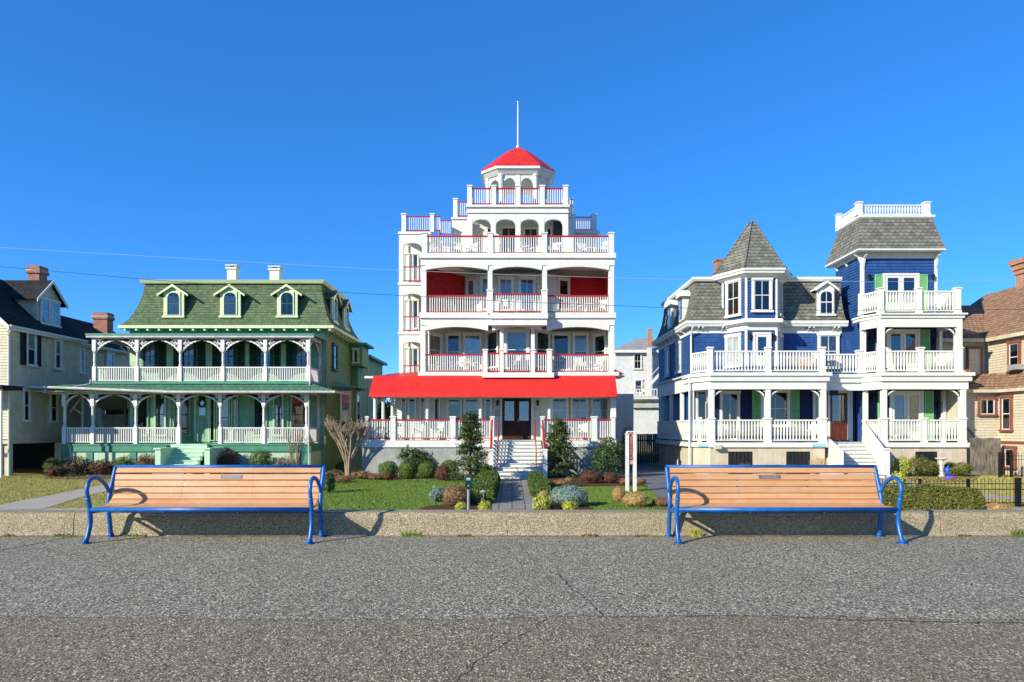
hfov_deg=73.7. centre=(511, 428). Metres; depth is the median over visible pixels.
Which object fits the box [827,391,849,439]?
door
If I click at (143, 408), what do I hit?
window
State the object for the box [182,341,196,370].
window
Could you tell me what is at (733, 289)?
window
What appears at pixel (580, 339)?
window
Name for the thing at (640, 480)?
dry tuft
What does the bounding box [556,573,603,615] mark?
pavement crack
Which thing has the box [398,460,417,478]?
boxwood ball
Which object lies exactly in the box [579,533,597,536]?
weed tuft
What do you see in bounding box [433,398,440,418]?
window
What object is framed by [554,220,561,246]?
attic door
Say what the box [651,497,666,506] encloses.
grass mound
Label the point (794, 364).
patio chair
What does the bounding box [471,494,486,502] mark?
grass mound
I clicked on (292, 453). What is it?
bare shrub
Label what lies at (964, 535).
weed tuft
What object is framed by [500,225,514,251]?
window
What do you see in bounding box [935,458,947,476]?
birdbath
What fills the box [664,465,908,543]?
park bench
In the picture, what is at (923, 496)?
hedge
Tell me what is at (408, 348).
window
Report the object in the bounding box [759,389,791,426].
window
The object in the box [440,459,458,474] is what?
boxwood ball
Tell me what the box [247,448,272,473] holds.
bush
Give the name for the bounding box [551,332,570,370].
door
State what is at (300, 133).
sky
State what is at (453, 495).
heather mound
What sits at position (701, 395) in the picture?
window
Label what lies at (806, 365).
patio chair
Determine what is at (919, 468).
yard bush
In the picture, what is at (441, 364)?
patio chair
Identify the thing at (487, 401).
window
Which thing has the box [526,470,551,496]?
bush
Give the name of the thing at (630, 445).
house sign
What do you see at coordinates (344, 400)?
window
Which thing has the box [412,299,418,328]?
window
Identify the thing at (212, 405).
window
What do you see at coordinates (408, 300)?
window
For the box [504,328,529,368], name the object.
window
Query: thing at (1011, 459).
iron fence
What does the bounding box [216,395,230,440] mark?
window
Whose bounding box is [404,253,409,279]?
window
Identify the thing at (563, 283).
window
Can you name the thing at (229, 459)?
bush
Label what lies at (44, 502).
path
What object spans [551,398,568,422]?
window
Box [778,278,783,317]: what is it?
window
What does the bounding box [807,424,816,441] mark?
patio chair
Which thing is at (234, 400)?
window
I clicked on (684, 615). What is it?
pavement crack
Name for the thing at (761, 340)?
door
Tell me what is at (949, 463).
yard bush
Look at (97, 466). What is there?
bush
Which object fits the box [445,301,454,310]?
patio chair
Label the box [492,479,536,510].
walkway
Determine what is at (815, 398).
window
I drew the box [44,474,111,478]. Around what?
planting bed
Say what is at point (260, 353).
window
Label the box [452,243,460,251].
patio chair
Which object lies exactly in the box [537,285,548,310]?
window
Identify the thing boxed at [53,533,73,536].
weed tuft
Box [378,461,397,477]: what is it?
boxwood ball
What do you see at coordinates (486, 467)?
camellia shrub
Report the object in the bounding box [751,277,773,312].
window
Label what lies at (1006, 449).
window
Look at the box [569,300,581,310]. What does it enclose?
patio chair
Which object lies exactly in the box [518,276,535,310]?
window
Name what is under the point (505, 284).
window
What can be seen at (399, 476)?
planting bed
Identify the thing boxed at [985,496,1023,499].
path
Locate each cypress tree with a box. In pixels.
[445,412,495,479]
[540,417,580,477]
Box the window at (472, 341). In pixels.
[463,332,481,368]
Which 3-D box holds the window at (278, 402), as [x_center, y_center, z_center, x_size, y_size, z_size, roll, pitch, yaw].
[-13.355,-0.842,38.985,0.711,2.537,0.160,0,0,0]
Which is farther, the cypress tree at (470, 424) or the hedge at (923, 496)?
the cypress tree at (470, 424)
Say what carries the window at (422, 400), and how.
in the house at (517, 409)
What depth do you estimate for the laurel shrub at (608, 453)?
34.62 m
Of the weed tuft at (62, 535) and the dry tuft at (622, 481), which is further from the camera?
the dry tuft at (622, 481)
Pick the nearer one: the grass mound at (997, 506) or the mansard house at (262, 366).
the grass mound at (997, 506)
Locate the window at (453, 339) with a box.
[445,332,461,369]
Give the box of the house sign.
[625,431,636,491]
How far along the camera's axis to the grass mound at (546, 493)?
22.90 m
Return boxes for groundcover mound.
[326,469,344,476]
[334,475,351,482]
[351,470,372,478]
[368,472,382,479]
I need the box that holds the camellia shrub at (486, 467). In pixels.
[471,461,493,476]
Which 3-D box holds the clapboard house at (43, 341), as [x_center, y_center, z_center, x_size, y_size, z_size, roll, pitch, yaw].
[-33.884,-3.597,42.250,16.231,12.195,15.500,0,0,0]
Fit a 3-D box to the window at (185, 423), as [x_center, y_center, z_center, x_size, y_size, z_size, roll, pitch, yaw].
[-19.087,-0.842,39.476,0.160,2.537,1.071,0,0,40]
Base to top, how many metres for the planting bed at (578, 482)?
0.001 m
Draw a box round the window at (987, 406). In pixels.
[977,397,997,415]
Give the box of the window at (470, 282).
[465,277,475,310]
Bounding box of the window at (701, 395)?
[695,390,707,430]
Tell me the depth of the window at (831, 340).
39.50 m
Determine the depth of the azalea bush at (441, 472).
32.58 m
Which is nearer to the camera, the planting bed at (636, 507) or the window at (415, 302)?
the planting bed at (636, 507)
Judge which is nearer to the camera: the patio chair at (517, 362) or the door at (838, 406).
the patio chair at (517, 362)
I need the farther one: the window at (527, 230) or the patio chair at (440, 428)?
the window at (527, 230)
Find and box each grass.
[0,473,344,507]
[881,475,1023,505]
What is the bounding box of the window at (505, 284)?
[497,276,513,310]
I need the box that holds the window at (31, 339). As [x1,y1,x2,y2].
[25,333,38,366]
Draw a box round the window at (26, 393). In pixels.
[21,388,32,421]
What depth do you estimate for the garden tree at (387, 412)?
46.66 m
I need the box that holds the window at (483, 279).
[480,276,487,309]
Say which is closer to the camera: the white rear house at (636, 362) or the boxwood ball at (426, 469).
the boxwood ball at (426, 469)
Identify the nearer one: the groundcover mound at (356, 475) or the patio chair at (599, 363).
the groundcover mound at (356, 475)
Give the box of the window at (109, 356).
[105,351,115,368]
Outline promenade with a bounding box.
[0,536,1023,619]
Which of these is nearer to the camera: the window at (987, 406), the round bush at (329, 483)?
the round bush at (329, 483)
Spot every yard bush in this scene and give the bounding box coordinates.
[891,456,911,474]
[907,455,938,476]
[924,462,939,475]
[943,461,956,474]
[950,461,974,476]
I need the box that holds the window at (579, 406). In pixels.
[571,398,588,422]
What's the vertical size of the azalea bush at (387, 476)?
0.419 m
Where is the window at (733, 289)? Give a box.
[724,278,741,317]
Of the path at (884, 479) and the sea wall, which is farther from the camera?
the path at (884, 479)
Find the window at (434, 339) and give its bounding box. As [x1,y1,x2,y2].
[427,331,442,366]
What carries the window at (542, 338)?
in the house at (517, 409)
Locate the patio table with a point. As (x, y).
(448, 245)
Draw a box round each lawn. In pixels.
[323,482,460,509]
[582,487,664,509]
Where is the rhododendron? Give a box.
[396,444,437,466]
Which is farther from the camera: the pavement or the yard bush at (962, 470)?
the yard bush at (962, 470)
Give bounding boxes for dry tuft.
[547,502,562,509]
[553,478,572,485]
[564,476,574,485]
[619,478,631,483]
[637,478,645,483]
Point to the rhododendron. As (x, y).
(414, 455)
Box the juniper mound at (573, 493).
[548,484,590,505]
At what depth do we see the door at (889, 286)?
38.80 m
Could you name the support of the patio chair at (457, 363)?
on the house at (517, 409)
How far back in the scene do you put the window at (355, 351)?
45.86 m
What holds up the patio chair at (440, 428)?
on the house at (517, 409)
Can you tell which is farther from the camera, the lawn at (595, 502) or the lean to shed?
the lean to shed
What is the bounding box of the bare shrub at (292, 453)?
[282,425,304,473]
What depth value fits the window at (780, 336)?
38.91 m
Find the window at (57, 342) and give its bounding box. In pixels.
[53,338,63,370]
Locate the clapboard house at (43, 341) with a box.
[0,265,128,477]
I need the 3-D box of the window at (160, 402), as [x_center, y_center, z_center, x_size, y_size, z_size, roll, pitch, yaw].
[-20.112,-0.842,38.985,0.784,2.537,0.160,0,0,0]
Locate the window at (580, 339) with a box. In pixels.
[572,332,588,368]
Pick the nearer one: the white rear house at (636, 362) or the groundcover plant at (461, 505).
the groundcover plant at (461, 505)
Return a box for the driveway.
[615,462,718,509]
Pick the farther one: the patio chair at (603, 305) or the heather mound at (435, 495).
the patio chair at (603, 305)
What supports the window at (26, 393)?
in the clapboard house at (43, 341)
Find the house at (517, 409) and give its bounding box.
[362,101,624,478]
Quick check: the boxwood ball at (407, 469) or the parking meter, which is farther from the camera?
the boxwood ball at (407, 469)
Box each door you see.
[194,394,209,441]
[500,398,532,438]
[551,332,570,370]
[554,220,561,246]
[753,332,770,371]
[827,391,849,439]
[882,273,919,311]
[886,329,919,371]
[889,391,923,439]
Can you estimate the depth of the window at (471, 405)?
39.54 m
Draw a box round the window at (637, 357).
[633,353,641,369]
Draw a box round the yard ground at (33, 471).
[0,441,1023,507]
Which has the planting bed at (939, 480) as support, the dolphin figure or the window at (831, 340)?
the dolphin figure
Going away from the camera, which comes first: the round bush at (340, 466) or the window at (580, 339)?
the round bush at (340, 466)
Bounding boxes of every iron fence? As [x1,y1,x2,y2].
[881,478,1023,506]
[998,452,1023,477]
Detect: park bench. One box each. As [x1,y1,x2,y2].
[79,465,325,543]
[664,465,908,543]
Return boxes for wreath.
[197,399,205,407]
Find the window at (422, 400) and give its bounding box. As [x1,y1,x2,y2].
[419,398,424,418]
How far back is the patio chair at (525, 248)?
39.75 m
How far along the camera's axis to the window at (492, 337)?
40.29 m
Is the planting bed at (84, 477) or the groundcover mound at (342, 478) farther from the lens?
the planting bed at (84, 477)
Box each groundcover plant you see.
[454,501,466,509]
[477,499,492,509]
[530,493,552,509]
[562,500,578,509]
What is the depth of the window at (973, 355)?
39.93 m
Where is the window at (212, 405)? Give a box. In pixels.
[209,399,215,440]
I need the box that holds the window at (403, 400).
[400,398,406,418]
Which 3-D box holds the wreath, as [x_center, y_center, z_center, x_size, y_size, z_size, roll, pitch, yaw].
[-18.116,-1.500,39.880,0.503,0.504,0.150,0,0,0]
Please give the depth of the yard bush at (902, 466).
35.54 m
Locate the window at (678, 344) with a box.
[675,341,680,373]
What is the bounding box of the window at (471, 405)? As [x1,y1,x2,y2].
[463,398,478,418]
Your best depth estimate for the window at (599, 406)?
39.54 m
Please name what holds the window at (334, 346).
in the mansard house at (262, 366)
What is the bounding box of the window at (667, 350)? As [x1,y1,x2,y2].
[664,347,669,377]
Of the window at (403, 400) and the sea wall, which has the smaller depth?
the sea wall
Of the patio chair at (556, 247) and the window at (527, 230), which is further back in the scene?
the window at (527, 230)
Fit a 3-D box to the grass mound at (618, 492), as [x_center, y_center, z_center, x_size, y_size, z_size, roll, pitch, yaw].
[3.687,2.221,23.535,0.534,0.568,0.497,0,0,0]
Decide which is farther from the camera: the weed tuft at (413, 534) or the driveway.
the driveway
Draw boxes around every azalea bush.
[383,472,393,479]
[435,464,451,480]
[578,470,602,482]
[601,472,618,482]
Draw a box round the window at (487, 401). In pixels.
[484,398,491,421]
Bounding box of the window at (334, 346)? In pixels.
[332,342,338,371]
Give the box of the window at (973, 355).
[966,347,982,373]
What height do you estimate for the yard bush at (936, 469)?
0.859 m
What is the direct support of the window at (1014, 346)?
in the tan house at (993, 350)
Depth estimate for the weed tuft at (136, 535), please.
9.51 m
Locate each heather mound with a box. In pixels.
[428,486,445,501]
[441,484,471,504]
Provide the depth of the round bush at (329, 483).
26.53 m
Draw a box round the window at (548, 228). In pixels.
[546,226,552,248]
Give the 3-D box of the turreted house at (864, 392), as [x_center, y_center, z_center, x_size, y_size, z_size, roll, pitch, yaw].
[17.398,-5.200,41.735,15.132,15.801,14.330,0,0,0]
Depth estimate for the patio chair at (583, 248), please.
39.88 m
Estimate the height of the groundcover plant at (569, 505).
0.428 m
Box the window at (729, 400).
[719,391,740,439]
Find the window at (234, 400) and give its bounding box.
[231,396,237,440]
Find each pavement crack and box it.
[455,618,546,681]
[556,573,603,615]
[613,615,767,616]
[776,615,1023,622]
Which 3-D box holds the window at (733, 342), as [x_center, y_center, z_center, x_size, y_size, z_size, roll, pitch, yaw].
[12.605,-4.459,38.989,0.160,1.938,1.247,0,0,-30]
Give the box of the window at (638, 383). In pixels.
[634,379,642,392]
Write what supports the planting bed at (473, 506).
on the lawn at (407, 504)
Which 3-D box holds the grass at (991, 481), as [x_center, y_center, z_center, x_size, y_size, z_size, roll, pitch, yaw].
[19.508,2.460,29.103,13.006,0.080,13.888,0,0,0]
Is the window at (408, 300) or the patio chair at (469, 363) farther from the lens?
the window at (408, 300)
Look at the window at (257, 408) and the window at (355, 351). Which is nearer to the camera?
the window at (257, 408)
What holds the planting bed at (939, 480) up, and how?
on the yard ground at (33, 471)
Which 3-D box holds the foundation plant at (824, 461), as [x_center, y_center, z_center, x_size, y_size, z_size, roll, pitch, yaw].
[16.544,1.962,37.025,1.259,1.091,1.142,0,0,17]
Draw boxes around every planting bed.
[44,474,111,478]
[211,480,308,480]
[319,474,464,484]
[418,500,491,509]
[536,475,646,509]
[612,501,666,508]
[891,475,979,481]
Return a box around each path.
[0,480,153,508]
[862,478,999,495]
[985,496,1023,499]
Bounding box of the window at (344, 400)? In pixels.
[339,390,351,447]
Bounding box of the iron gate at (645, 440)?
[637,434,658,462]
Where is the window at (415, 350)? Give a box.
[412,347,418,371]
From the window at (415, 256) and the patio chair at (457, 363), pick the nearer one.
the patio chair at (457, 363)
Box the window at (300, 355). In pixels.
[293,341,306,370]
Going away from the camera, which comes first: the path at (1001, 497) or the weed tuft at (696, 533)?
the weed tuft at (696, 533)
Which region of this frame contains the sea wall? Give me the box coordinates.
[0,510,1023,535]
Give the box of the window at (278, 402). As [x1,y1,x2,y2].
[272,394,284,435]
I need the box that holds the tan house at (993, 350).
[936,257,1023,474]
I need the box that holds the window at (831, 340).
[817,332,839,368]
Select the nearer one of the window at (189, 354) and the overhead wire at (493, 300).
the overhead wire at (493, 300)
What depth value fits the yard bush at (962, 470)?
35.50 m
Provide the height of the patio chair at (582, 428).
0.981 m
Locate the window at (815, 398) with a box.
[813,392,818,439]
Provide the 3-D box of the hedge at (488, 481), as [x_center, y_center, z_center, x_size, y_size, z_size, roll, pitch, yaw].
[-1.031,2.198,26.907,1.150,0.758,8.334,0,0,0]
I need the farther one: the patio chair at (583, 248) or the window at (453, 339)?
the window at (453, 339)
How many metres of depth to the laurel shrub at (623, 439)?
42.45 m
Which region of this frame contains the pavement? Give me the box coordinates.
[0,616,1023,681]
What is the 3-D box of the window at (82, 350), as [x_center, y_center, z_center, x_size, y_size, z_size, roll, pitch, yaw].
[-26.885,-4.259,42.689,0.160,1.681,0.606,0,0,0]
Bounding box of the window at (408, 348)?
[404,347,409,372]
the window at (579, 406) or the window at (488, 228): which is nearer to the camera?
the window at (579, 406)
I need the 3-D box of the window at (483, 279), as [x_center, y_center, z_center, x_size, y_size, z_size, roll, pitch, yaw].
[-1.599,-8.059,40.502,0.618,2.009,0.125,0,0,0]
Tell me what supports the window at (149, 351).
in the mansard house at (262, 366)
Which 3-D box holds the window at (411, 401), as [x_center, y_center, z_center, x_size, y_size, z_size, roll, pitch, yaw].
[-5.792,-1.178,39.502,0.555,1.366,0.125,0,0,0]
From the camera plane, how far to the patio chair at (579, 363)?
39.95 m
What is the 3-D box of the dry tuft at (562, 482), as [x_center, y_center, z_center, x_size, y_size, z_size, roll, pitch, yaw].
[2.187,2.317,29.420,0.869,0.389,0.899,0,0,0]
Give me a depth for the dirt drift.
9.57 m
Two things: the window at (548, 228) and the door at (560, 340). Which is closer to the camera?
the door at (560, 340)
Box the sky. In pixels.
[0,0,1023,427]
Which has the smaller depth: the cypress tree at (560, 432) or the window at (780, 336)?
the cypress tree at (560, 432)
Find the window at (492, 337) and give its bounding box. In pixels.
[485,329,498,368]
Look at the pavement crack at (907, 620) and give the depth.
5.31 m
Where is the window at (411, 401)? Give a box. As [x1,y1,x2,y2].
[407,398,416,418]
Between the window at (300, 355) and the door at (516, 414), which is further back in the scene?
the window at (300, 355)
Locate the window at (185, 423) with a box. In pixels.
[172,395,191,435]
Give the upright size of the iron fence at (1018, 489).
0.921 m
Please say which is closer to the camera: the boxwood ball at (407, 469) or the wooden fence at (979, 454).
the boxwood ball at (407, 469)
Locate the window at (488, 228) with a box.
[486,226,490,248]
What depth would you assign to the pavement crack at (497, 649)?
4.59 m
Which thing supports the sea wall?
on the promenade
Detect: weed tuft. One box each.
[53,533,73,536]
[124,533,148,536]
[400,531,422,536]
[455,534,472,536]
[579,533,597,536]
[690,528,703,536]
[958,534,971,536]
[1010,529,1023,536]
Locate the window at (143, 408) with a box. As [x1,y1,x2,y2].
[137,395,149,435]
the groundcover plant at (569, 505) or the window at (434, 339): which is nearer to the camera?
the groundcover plant at (569, 505)
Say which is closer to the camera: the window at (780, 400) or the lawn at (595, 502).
the lawn at (595, 502)
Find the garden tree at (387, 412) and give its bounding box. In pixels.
[377,399,394,439]
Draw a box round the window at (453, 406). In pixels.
[446,398,462,423]
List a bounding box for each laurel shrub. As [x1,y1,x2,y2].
[589,436,629,476]
[620,423,632,466]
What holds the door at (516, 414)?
in the house at (517, 409)
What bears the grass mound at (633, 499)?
on the planting bed at (636, 507)
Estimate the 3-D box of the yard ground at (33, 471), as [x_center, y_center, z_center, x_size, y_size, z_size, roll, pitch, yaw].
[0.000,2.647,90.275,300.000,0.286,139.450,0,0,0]
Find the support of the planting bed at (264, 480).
on the yard ground at (33, 471)
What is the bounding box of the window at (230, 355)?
[221,341,235,370]
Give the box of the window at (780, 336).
[778,333,783,368]
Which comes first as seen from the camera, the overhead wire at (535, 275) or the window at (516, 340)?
the overhead wire at (535, 275)
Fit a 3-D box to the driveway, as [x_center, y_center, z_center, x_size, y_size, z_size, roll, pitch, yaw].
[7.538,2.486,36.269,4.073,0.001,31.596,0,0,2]
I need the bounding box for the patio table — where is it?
[443,242,455,251]
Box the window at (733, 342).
[724,333,741,368]
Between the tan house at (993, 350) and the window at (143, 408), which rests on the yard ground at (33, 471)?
the tan house at (993, 350)
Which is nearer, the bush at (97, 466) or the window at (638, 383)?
the bush at (97, 466)
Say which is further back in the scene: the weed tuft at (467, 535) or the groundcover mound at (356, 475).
the groundcover mound at (356, 475)
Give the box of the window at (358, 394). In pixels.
[356,391,361,446]
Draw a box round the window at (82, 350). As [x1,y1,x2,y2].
[79,347,85,374]
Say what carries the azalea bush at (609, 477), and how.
on the planting bed at (578, 482)
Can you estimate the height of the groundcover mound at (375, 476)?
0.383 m
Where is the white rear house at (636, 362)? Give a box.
[614,329,658,450]
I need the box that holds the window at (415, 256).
[412,253,418,279]
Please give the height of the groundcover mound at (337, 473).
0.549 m
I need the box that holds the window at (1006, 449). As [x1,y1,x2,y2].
[1002,446,1016,468]
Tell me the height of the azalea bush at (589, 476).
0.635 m
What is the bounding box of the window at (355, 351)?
[351,348,359,363]
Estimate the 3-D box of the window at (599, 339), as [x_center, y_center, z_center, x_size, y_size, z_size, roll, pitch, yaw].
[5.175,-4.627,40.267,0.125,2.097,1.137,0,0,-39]
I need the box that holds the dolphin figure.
[943,465,955,478]
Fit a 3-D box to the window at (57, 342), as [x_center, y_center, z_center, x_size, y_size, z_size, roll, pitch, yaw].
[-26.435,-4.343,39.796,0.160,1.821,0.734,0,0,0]
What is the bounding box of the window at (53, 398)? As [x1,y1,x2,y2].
[49,394,59,422]
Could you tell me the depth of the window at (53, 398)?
39.46 m
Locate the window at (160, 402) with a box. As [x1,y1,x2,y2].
[154,394,166,435]
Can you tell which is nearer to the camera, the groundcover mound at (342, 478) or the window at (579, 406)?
the groundcover mound at (342, 478)
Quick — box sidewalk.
[0,508,1023,511]
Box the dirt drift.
[0,535,1023,536]
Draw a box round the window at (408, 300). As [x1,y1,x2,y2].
[404,299,409,328]
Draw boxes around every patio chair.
[412,422,423,439]
[429,243,438,251]
[433,422,445,439]
[437,358,446,370]
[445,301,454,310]
[450,357,462,370]
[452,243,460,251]
[464,242,478,251]
[466,357,478,370]
[499,299,511,310]
[512,356,521,370]
[520,242,534,251]
[549,242,560,251]
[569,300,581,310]
[574,357,585,370]
[576,422,587,439]
[578,243,590,251]
[594,241,606,251]
[594,299,606,310]
[594,356,604,370]
[723,424,738,441]
[788,356,803,371]
[800,357,812,371]
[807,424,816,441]
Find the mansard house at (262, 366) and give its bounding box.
[26,264,387,473]
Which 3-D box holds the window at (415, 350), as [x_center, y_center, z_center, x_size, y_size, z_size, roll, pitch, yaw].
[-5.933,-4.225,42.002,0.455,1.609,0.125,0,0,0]
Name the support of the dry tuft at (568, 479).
on the planting bed at (578, 482)
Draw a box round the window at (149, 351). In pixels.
[141,341,157,370]
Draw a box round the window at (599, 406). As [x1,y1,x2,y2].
[591,398,608,422]
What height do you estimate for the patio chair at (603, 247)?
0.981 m
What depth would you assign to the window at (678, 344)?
42.55 m
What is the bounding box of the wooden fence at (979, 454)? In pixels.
[969,438,1000,474]
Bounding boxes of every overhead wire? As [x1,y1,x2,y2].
[0,247,1001,281]
[0,266,1023,309]
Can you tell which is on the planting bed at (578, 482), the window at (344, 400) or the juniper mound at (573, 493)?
the juniper mound at (573, 493)
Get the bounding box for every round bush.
[324,471,334,492]
[335,461,344,471]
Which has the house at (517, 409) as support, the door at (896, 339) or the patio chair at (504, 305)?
the patio chair at (504, 305)
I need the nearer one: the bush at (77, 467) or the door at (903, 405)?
the bush at (77, 467)
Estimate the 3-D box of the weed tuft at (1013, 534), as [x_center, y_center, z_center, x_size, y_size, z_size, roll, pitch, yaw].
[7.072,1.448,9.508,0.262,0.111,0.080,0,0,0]
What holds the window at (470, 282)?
in the house at (517, 409)
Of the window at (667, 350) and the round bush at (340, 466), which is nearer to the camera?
the round bush at (340, 466)
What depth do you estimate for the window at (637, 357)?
75.89 m
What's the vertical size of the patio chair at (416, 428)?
0.981 m
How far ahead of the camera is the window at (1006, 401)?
37.20 m
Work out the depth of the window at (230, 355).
39.95 m
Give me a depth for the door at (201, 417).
39.89 m
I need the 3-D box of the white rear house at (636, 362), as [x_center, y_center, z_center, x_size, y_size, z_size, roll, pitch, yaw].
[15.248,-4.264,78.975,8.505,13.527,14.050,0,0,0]
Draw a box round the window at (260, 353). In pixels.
[258,341,272,370]
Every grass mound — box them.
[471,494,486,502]
[537,490,549,501]
[611,486,626,500]
[622,491,649,506]
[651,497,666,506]
[986,502,1011,509]
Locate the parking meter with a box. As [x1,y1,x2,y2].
[464,475,472,509]
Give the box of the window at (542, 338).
[535,329,550,368]
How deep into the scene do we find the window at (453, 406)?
39.54 m
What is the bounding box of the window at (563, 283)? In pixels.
[557,277,570,310]
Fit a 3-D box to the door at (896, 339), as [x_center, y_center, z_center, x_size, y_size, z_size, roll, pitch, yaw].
[22.234,-4.461,38.820,1.918,2.405,0.110,0,0,0]
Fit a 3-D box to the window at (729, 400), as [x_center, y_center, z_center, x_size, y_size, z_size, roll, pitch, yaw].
[12.604,-0.782,39.483,1.223,2.850,0.125,0,0,0]
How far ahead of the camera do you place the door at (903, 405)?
38.82 m
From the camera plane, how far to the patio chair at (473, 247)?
39.88 m
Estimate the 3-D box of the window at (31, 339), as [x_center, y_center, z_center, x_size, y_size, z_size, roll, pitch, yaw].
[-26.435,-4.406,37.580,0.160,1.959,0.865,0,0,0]
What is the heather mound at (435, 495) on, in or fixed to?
on the lawn at (407, 504)
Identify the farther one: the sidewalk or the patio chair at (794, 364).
the patio chair at (794, 364)
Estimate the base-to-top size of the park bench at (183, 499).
1.008 m
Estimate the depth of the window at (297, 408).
39.44 m
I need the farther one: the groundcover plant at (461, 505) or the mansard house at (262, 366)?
the mansard house at (262, 366)
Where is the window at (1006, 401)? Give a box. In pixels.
[998,395,1013,431]
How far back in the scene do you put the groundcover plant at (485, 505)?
20.30 m
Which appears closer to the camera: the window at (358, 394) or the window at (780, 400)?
the window at (780, 400)
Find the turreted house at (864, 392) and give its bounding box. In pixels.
[652,201,974,477]
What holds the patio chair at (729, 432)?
on the turreted house at (864, 392)
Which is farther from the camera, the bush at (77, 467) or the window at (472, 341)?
the window at (472, 341)
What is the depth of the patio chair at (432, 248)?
39.94 m
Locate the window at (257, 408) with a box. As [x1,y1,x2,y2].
[252,395,268,435]
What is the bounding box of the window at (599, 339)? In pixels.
[592,332,607,368]
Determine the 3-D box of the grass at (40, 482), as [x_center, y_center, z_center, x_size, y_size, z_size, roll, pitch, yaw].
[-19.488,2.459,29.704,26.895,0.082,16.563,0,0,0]
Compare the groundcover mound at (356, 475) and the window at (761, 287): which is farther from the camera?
the window at (761, 287)
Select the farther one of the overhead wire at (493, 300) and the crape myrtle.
the crape myrtle
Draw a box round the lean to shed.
[615,394,633,465]
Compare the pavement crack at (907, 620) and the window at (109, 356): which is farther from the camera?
the window at (109, 356)
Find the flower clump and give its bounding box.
[890,471,907,484]
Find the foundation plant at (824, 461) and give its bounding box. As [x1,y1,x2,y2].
[808,456,825,473]
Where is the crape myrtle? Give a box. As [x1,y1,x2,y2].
[324,416,371,475]
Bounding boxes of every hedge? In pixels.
[470,470,500,502]
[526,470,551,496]
[876,483,985,509]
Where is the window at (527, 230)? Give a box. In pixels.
[523,226,538,251]
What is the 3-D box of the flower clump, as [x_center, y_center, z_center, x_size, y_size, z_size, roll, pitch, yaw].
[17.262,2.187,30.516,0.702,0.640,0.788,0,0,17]
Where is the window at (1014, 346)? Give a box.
[1005,339,1021,372]
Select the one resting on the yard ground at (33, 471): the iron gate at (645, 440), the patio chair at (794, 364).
the iron gate at (645, 440)
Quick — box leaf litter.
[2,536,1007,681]
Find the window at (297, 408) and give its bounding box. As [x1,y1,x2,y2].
[290,395,305,435]
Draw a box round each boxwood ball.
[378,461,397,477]
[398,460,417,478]
[417,461,435,478]
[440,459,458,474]

